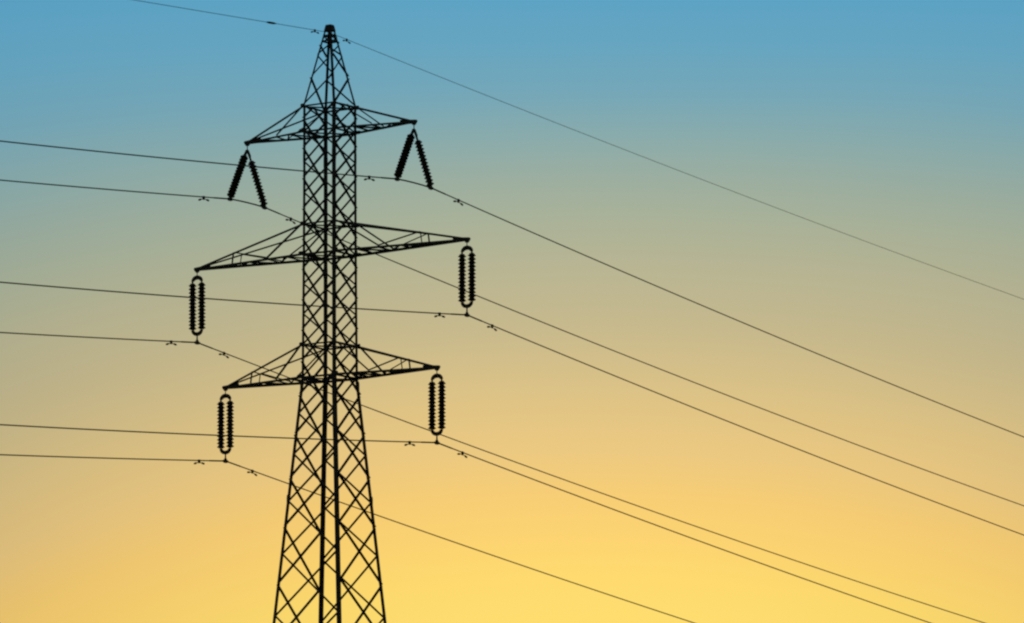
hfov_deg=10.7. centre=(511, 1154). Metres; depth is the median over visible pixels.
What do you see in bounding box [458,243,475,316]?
insulator set
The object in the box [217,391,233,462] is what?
insulator set
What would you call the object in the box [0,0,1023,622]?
sky
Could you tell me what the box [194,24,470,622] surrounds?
electricity pylon
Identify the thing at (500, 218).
conductor wire
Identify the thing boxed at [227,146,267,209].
insulator set
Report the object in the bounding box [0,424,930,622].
conductor wire
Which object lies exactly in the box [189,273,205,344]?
insulator set
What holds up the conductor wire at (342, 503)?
hanging from the insulator set at (229, 424)
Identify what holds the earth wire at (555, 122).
attached to the electricity pylon
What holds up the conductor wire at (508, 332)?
hanging from the insulator set at (462, 278)
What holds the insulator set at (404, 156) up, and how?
hanging from the electricity pylon
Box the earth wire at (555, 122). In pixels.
[135,0,1021,298]
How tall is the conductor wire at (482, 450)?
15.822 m
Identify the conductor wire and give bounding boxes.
[0,140,1023,436]
[0,179,1023,505]
[0,282,1023,535]
[0,332,984,622]
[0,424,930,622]
[0,454,693,622]
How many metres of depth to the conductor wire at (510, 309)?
273.28 m
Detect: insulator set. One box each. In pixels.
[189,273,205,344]
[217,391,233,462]
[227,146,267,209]
[394,125,433,189]
[428,371,445,444]
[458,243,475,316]
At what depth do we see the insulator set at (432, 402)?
250.64 m

